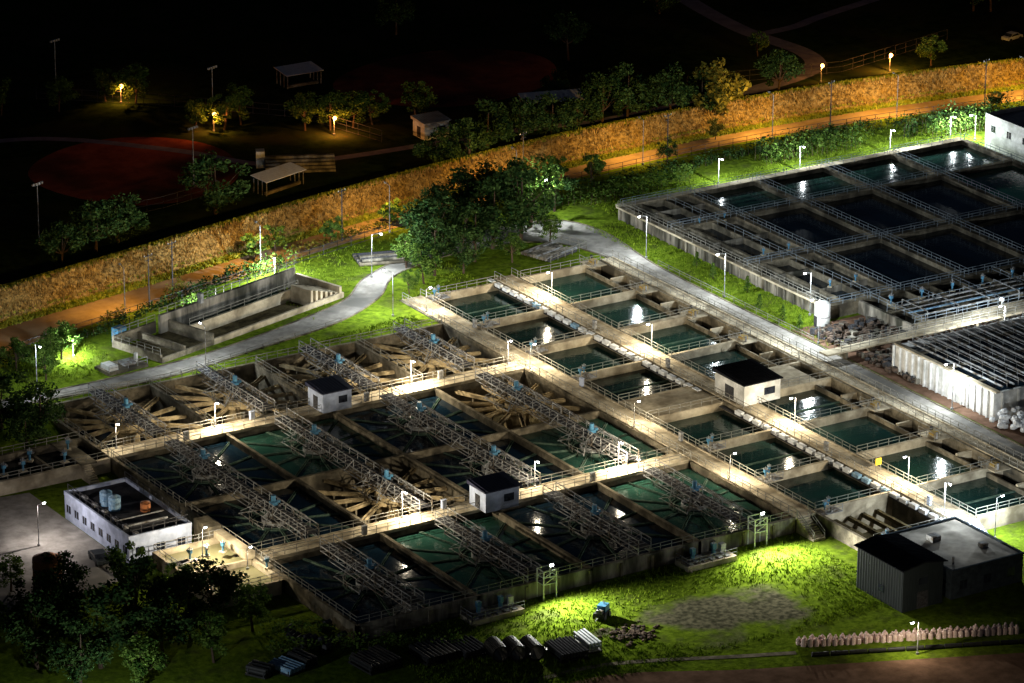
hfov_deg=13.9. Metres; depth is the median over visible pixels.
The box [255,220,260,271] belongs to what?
levee road lamp
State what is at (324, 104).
broadleaf tree
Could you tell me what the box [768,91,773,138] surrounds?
levee road lamp
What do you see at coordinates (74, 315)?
levee road
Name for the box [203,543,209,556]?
valve actuator
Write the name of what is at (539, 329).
filter tank water
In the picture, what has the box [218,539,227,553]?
valve actuator
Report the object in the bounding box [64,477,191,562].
walls
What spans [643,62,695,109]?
broadleaf tree
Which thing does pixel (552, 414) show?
clarifier bridge
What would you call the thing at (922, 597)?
door and windows
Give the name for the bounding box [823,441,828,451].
electrical cabinet
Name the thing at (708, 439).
valve actuator
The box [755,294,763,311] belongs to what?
conifer shrub
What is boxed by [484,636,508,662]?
culvert pipe
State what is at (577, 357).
filter tank water
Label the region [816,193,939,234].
sedimentation tank water
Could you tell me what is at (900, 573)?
metal storage shed
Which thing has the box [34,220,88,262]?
broadleaf tree
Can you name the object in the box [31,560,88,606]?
broadleaf tree
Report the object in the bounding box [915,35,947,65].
broadleaf tree
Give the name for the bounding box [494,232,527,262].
broadleaf tree
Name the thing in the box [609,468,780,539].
clarifier tank
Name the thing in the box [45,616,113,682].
broadleaf tree
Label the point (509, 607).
sludge pump platform
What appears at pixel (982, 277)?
valve actuator
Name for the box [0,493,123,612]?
paved yard
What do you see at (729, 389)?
door and window
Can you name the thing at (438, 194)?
broadleaf tree
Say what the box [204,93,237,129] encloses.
broadleaf tree
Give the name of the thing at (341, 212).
utility pole
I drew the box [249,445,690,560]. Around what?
clarifier walkway
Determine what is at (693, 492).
clarifier bridge
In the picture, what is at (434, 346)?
clarifier bridge
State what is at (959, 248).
sedimentation tank water
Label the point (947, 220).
basin catwalk
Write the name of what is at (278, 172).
dugout shelter
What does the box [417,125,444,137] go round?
door and window
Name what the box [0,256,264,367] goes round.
hedge
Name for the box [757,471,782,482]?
valve platform
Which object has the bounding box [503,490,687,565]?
clarifier tank
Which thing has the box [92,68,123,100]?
broadleaf tree
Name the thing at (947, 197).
sedimentation tank water
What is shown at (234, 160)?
park path
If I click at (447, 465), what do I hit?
clarifier tank
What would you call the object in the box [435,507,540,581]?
clarifier bridge
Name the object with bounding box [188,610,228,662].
broadleaf tree
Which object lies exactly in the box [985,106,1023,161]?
walls
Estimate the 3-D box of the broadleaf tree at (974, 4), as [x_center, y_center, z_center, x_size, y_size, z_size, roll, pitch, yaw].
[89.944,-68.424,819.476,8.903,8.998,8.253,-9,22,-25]
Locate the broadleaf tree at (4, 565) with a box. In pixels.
[0,553,25,591]
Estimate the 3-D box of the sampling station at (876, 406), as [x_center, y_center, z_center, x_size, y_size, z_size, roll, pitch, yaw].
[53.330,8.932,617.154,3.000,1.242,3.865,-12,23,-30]
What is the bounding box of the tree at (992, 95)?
[987,91,1003,104]
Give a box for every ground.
[0,86,1023,682]
[792,315,1023,444]
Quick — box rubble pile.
[810,316,936,384]
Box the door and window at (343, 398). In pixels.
[313,394,346,409]
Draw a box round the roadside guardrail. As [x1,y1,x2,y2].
[62,260,813,395]
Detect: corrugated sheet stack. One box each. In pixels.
[544,636,588,663]
[573,628,601,654]
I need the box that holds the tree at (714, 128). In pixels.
[705,118,725,139]
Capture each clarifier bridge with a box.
[88,381,166,438]
[164,431,318,540]
[196,359,275,414]
[274,408,432,513]
[299,338,379,391]
[320,534,424,610]
[379,385,539,488]
[393,318,474,371]
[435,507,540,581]
[475,365,638,465]
[543,482,651,554]
[643,459,752,529]
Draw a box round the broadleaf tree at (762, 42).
[747,31,769,55]
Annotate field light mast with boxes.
[32,181,42,244]
[50,38,59,95]
[187,125,197,183]
[207,65,216,123]
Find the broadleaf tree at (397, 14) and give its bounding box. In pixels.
[375,0,415,34]
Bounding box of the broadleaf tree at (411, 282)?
[401,269,420,293]
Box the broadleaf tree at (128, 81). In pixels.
[118,63,150,103]
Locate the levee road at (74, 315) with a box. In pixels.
[0,89,1023,349]
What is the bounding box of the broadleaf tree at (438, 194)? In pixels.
[416,180,470,241]
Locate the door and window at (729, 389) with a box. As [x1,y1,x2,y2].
[725,383,774,400]
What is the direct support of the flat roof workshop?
on the ground at (714, 618)
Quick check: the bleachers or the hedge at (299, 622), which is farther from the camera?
the bleachers
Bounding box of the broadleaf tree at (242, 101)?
[221,82,255,124]
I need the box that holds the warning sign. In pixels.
[875,458,881,470]
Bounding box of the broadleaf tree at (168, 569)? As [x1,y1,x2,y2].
[161,562,190,610]
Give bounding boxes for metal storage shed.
[854,533,947,612]
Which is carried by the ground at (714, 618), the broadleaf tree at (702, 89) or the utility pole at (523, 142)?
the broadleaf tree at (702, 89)
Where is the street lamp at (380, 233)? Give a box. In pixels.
[371,232,382,277]
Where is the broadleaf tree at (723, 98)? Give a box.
[692,57,751,115]
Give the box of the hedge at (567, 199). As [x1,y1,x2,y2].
[527,185,585,207]
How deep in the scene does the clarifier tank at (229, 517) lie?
577.84 m
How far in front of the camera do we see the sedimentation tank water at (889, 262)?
673.25 m
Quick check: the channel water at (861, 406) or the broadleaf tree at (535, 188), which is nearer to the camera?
the channel water at (861, 406)
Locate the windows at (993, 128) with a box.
[991,125,1023,145]
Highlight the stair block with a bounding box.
[964,518,988,533]
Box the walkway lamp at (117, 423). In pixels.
[115,422,119,448]
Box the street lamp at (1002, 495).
[994,494,1004,536]
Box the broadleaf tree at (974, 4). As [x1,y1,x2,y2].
[970,0,980,10]
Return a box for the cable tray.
[487,278,942,520]
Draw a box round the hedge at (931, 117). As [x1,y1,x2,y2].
[892,88,1020,138]
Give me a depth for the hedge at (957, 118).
743.20 m
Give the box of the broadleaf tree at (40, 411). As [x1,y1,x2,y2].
[7,380,66,438]
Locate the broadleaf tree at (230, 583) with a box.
[173,556,249,622]
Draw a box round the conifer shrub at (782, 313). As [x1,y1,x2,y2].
[777,304,786,321]
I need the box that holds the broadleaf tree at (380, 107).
[360,89,391,124]
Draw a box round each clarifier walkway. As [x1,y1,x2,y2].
[101,354,525,458]
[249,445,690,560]
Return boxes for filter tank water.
[439,290,533,321]
[488,317,581,348]
[532,273,622,302]
[535,343,631,375]
[582,298,670,327]
[585,369,679,401]
[632,324,721,353]
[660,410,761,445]
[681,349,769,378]
[711,438,818,476]
[762,389,853,421]
[768,468,877,508]
[811,416,910,452]
[869,446,971,483]
[929,477,1023,514]
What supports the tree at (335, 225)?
on the ground at (714, 618)
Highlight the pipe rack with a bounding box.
[896,272,1023,318]
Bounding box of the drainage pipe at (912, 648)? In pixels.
[811,639,1023,656]
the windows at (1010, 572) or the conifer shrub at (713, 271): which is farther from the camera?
the conifer shrub at (713, 271)
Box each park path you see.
[0,116,622,164]
[605,0,825,117]
[761,0,878,35]
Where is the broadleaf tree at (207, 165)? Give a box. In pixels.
[178,149,251,214]
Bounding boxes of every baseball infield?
[28,137,239,204]
[333,49,556,106]
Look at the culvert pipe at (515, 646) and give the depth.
537.24 m
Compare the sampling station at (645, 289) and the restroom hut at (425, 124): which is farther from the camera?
the restroom hut at (425, 124)
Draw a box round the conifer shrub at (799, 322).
[795,314,803,330]
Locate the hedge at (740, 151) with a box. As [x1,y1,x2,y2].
[527,104,973,199]
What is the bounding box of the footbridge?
[819,299,1023,358]
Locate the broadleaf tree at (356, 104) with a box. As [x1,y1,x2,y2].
[338,90,370,126]
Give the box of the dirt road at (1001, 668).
[572,653,1023,682]
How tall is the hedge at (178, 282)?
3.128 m
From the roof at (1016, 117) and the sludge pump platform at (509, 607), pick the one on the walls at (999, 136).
the roof at (1016, 117)
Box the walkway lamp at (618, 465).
[617,441,623,467]
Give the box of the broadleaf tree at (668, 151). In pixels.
[655,136,677,162]
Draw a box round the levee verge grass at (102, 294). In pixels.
[0,56,1023,328]
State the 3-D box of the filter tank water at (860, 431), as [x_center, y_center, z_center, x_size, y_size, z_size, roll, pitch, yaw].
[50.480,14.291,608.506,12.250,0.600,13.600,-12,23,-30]
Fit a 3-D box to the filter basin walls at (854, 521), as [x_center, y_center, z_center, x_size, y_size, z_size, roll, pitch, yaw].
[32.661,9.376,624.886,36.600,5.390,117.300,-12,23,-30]
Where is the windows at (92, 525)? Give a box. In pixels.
[66,505,184,555]
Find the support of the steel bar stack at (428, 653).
on the ground at (714, 618)
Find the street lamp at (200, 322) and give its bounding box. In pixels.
[198,321,205,364]
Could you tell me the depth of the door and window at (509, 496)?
578.57 m
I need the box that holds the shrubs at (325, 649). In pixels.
[284,610,369,655]
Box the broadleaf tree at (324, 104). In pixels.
[317,89,349,130]
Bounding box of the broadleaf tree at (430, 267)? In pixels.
[410,241,443,283]
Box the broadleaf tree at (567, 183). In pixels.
[538,164,578,211]
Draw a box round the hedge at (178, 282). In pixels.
[162,276,187,297]
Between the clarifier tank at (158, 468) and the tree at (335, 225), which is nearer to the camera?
the clarifier tank at (158, 468)
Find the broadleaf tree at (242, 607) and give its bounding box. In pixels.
[230,582,272,631]
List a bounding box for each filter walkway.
[402,288,815,519]
[494,268,975,521]
[600,250,1023,471]
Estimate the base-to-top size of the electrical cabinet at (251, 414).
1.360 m
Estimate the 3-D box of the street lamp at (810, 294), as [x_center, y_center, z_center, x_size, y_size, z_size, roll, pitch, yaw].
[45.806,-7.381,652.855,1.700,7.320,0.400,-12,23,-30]
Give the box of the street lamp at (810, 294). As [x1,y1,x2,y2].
[803,272,810,315]
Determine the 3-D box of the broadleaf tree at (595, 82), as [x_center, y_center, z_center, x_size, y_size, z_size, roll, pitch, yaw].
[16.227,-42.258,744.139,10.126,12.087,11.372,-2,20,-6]
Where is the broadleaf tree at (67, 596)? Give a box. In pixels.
[1,567,85,646]
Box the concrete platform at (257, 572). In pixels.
[152,529,284,609]
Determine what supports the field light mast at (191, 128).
on the baseball infield at (92, 171)
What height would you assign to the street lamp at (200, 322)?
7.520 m
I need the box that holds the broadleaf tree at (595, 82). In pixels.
[577,71,630,121]
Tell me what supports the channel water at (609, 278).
in the filter basin walls at (854, 521)
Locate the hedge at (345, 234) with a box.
[288,215,405,252]
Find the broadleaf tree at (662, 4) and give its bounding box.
[643,0,679,13]
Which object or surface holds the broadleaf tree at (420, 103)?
on the park lawn at (176, 48)
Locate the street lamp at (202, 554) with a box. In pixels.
[201,525,206,556]
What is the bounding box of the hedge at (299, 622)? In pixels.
[258,615,335,636]
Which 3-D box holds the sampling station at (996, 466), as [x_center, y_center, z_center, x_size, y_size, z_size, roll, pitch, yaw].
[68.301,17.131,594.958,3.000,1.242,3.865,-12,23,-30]
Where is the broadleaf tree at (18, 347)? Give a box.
[0,336,32,370]
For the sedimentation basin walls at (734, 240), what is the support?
on the ground at (714, 618)
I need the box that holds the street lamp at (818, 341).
[810,298,819,343]
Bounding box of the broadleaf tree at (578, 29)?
[542,10,590,60]
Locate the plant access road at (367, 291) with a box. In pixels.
[1,220,1023,460]
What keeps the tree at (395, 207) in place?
on the ground at (714, 618)
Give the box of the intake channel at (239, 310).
[111,261,343,363]
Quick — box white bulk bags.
[989,406,1023,432]
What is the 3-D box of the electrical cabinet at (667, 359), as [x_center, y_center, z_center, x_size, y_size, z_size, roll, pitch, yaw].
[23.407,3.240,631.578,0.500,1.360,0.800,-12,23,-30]
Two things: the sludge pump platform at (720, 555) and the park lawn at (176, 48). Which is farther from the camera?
the park lawn at (176, 48)
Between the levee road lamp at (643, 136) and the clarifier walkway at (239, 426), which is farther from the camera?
the levee road lamp at (643, 136)
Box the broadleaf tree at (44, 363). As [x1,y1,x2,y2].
[25,349,59,380]
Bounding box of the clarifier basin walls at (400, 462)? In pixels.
[38,300,795,641]
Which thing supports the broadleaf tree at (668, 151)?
on the ground at (714, 618)
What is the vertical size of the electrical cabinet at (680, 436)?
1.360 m
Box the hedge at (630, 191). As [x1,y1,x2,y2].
[581,162,695,206]
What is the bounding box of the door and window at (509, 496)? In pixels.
[475,492,514,508]
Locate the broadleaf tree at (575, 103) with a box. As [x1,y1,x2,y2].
[551,96,602,128]
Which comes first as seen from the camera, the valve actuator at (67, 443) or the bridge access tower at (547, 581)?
the bridge access tower at (547, 581)
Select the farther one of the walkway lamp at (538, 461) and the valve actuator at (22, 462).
the valve actuator at (22, 462)
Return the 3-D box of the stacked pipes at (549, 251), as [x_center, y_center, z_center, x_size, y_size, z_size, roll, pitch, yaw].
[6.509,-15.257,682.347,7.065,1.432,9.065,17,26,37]
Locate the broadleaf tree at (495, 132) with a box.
[454,97,515,151]
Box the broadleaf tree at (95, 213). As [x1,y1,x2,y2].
[65,199,131,253]
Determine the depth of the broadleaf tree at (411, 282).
661.56 m
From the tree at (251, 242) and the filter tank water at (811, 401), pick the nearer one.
the filter tank water at (811, 401)
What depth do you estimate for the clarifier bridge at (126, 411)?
610.60 m
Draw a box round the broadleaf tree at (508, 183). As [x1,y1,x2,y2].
[484,157,560,240]
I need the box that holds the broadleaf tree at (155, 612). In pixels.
[120,588,196,667]
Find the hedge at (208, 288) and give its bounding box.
[179,285,218,305]
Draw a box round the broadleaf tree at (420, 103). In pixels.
[400,80,437,114]
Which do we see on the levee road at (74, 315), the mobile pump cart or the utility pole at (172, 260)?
the utility pole at (172, 260)
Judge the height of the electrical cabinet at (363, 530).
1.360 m
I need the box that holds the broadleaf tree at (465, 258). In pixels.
[443,225,485,273]
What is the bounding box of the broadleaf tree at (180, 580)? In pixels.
[150,564,230,639]
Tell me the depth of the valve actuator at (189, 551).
561.65 m
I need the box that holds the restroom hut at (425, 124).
[411,111,450,139]
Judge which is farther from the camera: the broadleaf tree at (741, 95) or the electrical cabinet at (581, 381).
the broadleaf tree at (741, 95)
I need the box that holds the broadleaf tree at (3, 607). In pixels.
[0,601,10,646]
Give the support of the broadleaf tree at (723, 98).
on the ground at (714, 618)
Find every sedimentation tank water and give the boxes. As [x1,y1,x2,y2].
[701,185,791,213]
[748,208,868,248]
[767,172,858,199]
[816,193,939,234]
[825,243,954,288]
[835,159,928,185]
[886,180,1008,220]
[893,228,1022,273]
[904,145,998,172]
[954,165,1023,205]
[964,214,1023,251]
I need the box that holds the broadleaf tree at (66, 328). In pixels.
[45,320,83,359]
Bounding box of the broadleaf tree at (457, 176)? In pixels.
[430,165,501,227]
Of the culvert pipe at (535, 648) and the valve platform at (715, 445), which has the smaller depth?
the culvert pipe at (535, 648)
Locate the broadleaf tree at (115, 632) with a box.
[50,582,145,668]
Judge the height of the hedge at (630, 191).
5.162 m
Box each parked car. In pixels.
[88,548,109,565]
[1001,31,1022,41]
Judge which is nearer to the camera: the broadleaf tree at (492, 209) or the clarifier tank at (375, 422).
the clarifier tank at (375, 422)
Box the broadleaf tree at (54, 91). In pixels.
[43,76,79,111]
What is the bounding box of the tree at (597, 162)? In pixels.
[582,154,605,180]
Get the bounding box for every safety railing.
[43,317,791,624]
[427,255,1023,535]
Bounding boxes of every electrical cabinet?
[183,430,188,439]
[249,410,254,419]
[361,524,367,535]
[364,392,369,401]
[438,370,442,378]
[440,499,446,509]
[472,318,476,327]
[579,377,583,386]
[589,471,595,481]
[665,358,670,367]
[678,431,683,441]
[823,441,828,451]
[926,495,931,505]
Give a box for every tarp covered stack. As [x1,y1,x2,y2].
[245,659,274,679]
[268,655,305,676]
[286,647,317,668]
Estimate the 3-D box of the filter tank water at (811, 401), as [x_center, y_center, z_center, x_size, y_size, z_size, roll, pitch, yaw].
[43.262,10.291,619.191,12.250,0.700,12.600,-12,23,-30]
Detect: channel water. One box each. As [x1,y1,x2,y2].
[600,273,632,289]
[749,350,780,364]
[828,390,862,407]
[881,417,922,436]
[940,447,983,467]
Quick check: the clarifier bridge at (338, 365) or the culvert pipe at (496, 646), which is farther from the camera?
the clarifier bridge at (338, 365)
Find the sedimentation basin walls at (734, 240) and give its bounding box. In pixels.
[616,137,1023,318]
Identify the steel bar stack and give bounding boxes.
[348,644,402,675]
[408,637,460,666]
[447,635,488,660]
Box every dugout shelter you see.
[250,162,305,195]
[274,61,323,88]
[518,89,585,113]
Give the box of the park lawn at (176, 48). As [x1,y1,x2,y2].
[0,0,1023,278]
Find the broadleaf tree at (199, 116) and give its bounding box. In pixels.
[184,98,212,128]
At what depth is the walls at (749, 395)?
617.60 m
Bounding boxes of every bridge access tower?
[536,565,556,600]
[747,513,767,547]
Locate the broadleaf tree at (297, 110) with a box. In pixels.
[283,92,319,130]
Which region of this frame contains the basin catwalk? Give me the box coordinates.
[618,133,1023,305]
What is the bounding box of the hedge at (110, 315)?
[98,304,128,323]
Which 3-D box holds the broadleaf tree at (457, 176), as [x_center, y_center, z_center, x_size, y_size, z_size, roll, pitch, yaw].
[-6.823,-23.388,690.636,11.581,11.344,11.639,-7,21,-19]
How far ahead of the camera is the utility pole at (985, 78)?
758.01 m
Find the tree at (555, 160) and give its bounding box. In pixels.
[547,155,568,173]
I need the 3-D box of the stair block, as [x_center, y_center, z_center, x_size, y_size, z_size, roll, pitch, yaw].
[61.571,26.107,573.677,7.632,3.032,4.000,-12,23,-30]
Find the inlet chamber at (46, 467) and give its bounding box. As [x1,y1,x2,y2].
[0,431,110,495]
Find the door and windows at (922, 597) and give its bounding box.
[878,577,927,608]
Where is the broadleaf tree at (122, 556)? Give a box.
[103,540,157,605]
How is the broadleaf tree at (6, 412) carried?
on the ground at (714, 618)
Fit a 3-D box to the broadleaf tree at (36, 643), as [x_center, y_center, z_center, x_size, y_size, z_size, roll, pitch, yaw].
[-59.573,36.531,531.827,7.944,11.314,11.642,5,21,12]
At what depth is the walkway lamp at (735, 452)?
588.65 m
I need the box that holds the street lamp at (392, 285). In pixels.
[382,269,393,316]
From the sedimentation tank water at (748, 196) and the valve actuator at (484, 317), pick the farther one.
the sedimentation tank water at (748, 196)
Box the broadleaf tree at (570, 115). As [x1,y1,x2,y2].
[525,91,578,134]
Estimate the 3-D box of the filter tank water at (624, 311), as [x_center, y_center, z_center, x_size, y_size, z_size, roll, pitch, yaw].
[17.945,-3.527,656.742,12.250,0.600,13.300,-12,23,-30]
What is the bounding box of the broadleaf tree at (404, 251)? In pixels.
[390,233,415,267]
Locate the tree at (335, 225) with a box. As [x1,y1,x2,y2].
[319,216,344,242]
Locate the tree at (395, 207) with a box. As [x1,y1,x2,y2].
[377,197,403,220]
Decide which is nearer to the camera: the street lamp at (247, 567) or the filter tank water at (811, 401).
the street lamp at (247, 567)
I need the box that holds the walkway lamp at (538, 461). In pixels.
[533,460,539,486]
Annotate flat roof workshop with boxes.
[886,516,1023,599]
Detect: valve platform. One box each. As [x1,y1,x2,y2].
[427,291,450,300]
[477,317,499,327]
[526,343,547,353]
[573,370,596,379]
[701,440,725,451]
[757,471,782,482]
[817,503,842,514]
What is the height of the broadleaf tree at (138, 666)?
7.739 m
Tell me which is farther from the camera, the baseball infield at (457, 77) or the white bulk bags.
the baseball infield at (457, 77)
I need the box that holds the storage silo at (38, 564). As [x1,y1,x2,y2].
[32,552,61,600]
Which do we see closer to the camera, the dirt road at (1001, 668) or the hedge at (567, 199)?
the dirt road at (1001, 668)
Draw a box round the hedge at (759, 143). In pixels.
[752,122,840,159]
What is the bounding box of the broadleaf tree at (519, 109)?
[496,96,552,139]
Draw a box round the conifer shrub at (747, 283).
[743,276,750,291]
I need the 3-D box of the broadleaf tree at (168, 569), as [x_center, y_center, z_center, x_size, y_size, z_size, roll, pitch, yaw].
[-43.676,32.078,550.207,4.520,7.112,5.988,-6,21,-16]
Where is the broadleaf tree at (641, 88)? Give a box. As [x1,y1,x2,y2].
[597,61,657,116]
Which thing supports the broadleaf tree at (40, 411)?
on the ground at (714, 618)
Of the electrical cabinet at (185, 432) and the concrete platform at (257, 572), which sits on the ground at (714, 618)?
the concrete platform at (257, 572)
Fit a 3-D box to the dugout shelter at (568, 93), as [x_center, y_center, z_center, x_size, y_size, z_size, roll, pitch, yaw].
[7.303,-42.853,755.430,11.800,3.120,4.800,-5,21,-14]
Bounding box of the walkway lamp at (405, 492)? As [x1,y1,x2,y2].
[401,490,406,517]
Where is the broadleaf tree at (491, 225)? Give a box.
[443,202,507,261]
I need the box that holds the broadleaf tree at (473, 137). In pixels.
[443,116,489,158]
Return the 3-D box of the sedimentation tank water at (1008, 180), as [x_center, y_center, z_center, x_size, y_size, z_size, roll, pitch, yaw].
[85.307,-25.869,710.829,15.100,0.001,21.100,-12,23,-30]
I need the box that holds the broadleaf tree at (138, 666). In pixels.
[117,634,169,682]
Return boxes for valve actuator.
[0,461,8,476]
[18,457,27,472]
[26,447,33,462]
[60,448,69,463]
[65,436,71,450]
[185,547,193,560]
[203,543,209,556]
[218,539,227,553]
[262,555,270,569]
[480,313,486,324]
[576,367,583,377]
[704,436,711,447]
[761,467,768,478]
[820,500,828,511]
[827,278,832,287]
[887,293,894,305]
[918,286,925,298]
[949,279,955,291]
[980,274,984,284]
[1009,268,1015,278]
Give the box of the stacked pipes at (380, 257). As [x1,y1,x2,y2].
[352,250,412,266]
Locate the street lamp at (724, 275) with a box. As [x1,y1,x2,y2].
[716,253,725,296]
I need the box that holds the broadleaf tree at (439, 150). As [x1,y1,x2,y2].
[412,127,461,161]
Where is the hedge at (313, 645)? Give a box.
[264,629,467,651]
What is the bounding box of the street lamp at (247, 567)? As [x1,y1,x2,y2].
[246,545,252,569]
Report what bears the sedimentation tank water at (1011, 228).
in the sedimentation basin walls at (734, 240)
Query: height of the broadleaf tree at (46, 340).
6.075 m
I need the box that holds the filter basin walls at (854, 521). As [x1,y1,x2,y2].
[424,260,1023,550]
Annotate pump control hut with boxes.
[305,375,353,413]
[467,471,521,512]
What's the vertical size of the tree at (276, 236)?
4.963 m
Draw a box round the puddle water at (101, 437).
[78,423,157,448]
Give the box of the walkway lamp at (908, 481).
[903,455,909,483]
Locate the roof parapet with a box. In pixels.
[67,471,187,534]
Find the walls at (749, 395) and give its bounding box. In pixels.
[715,372,780,405]
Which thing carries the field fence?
on the park lawn at (176, 48)
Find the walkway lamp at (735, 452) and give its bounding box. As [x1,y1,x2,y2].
[728,451,736,479]
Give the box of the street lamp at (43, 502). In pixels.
[37,501,45,545]
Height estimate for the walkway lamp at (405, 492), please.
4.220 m
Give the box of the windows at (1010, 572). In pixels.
[943,567,1014,590]
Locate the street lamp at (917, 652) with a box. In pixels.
[910,621,918,654]
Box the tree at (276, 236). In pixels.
[262,223,285,251]
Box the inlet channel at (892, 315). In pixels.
[858,266,1023,338]
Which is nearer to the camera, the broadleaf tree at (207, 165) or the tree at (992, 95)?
the broadleaf tree at (207, 165)
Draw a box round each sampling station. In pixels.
[579,255,606,267]
[630,280,657,293]
[679,305,707,318]
[728,330,757,344]
[860,396,890,411]
[918,426,949,441]
[978,456,1010,472]
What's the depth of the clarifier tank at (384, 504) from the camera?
585.62 m
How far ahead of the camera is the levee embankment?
709.24 m
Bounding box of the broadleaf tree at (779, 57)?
[753,48,804,89]
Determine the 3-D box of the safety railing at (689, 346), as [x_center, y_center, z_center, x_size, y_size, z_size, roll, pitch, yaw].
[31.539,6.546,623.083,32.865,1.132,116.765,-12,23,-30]
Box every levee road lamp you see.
[118,263,124,311]
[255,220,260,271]
[383,181,390,231]
[637,116,643,164]
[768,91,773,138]
[893,72,898,118]
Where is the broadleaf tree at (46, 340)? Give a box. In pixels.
[30,330,71,367]
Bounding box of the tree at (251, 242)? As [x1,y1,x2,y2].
[240,232,266,260]
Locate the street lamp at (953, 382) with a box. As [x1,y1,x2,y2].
[944,363,953,409]
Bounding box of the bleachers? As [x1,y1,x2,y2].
[255,149,335,172]
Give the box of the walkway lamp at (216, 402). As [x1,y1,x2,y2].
[214,401,218,426]
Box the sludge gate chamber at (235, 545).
[194,515,254,559]
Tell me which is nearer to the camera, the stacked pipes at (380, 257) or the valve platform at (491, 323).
the valve platform at (491, 323)
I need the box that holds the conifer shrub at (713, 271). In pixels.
[709,262,717,278]
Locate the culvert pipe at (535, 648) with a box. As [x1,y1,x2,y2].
[520,635,544,660]
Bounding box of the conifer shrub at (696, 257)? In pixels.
[692,251,701,266]
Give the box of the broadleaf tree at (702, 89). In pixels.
[679,69,731,111]
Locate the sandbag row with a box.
[796,622,1018,646]
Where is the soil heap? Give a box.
[597,620,659,646]
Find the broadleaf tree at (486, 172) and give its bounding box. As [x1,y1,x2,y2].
[456,158,515,201]
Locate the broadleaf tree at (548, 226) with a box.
[539,213,562,240]
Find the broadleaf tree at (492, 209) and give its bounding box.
[455,176,530,248]
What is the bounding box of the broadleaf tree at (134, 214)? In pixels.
[98,192,150,245]
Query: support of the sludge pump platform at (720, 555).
on the ground at (714, 618)
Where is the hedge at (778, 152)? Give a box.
[761,120,872,164]
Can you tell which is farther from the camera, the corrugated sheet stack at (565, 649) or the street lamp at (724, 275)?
the street lamp at (724, 275)
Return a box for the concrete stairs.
[796,507,824,541]
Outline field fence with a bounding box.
[36,29,947,249]
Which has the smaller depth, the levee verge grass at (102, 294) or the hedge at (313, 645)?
the hedge at (313, 645)
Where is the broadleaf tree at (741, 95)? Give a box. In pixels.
[718,71,754,102]
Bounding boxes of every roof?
[72,482,183,535]
[712,358,783,386]
[994,110,1023,126]
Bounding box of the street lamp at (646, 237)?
[638,215,646,257]
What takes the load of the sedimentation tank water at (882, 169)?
in the sedimentation basin walls at (734, 240)
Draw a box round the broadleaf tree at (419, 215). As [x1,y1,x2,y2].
[397,196,463,258]
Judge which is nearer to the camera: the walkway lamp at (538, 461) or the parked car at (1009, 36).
the walkway lamp at (538, 461)
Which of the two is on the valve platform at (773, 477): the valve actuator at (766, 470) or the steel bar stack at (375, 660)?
the valve actuator at (766, 470)
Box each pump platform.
[94,352,147,375]
[460,594,524,626]
[675,542,736,572]
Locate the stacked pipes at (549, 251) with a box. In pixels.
[521,233,586,261]
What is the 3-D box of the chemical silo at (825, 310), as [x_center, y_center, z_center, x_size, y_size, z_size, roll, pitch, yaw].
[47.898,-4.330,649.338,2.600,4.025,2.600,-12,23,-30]
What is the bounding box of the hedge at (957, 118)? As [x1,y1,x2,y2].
[925,100,1023,137]
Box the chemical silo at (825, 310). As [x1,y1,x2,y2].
[814,300,830,326]
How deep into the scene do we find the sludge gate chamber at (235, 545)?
568.63 m
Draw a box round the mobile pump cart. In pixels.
[592,600,610,621]
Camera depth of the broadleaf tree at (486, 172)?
692.92 m
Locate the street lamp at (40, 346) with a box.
[35,344,41,390]
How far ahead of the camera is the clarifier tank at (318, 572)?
557.25 m
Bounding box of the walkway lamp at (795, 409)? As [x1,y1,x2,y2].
[789,397,795,423]
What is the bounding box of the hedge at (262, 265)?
[243,245,297,278]
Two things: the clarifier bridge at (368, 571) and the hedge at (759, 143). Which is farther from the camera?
the hedge at (759, 143)
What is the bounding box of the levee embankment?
[0,57,1023,321]
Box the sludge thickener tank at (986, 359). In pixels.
[892,311,1023,420]
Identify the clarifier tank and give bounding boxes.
[59,395,203,448]
[123,441,285,502]
[170,373,307,424]
[192,486,356,549]
[237,417,394,476]
[274,541,466,623]
[277,353,410,393]
[318,467,463,522]
[344,395,497,452]
[373,334,494,379]
[392,515,578,593]
[416,438,572,491]
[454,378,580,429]
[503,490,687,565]
[521,418,663,472]
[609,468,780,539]
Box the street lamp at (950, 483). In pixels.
[943,482,951,518]
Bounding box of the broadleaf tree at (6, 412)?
[0,367,36,430]
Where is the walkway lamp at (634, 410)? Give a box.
[633,399,640,426]
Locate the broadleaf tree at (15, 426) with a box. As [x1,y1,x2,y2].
[3,410,51,448]
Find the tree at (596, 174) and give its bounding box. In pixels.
[586,161,604,179]
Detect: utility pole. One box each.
[144,253,151,304]
[167,240,175,292]
[338,189,345,240]
[520,132,526,159]
[665,114,671,162]
[828,80,834,127]
[984,59,988,105]
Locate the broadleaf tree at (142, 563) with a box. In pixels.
[88,554,177,635]
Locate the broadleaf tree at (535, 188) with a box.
[504,153,565,227]
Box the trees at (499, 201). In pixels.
[7,95,1021,355]
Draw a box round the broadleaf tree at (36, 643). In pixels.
[0,586,71,669]
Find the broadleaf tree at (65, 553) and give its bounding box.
[31,550,90,589]
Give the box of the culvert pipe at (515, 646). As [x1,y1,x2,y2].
[502,636,526,661]
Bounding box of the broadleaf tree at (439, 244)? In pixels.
[408,216,460,275]
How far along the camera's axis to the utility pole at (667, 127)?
724.92 m
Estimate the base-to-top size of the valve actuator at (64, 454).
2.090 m

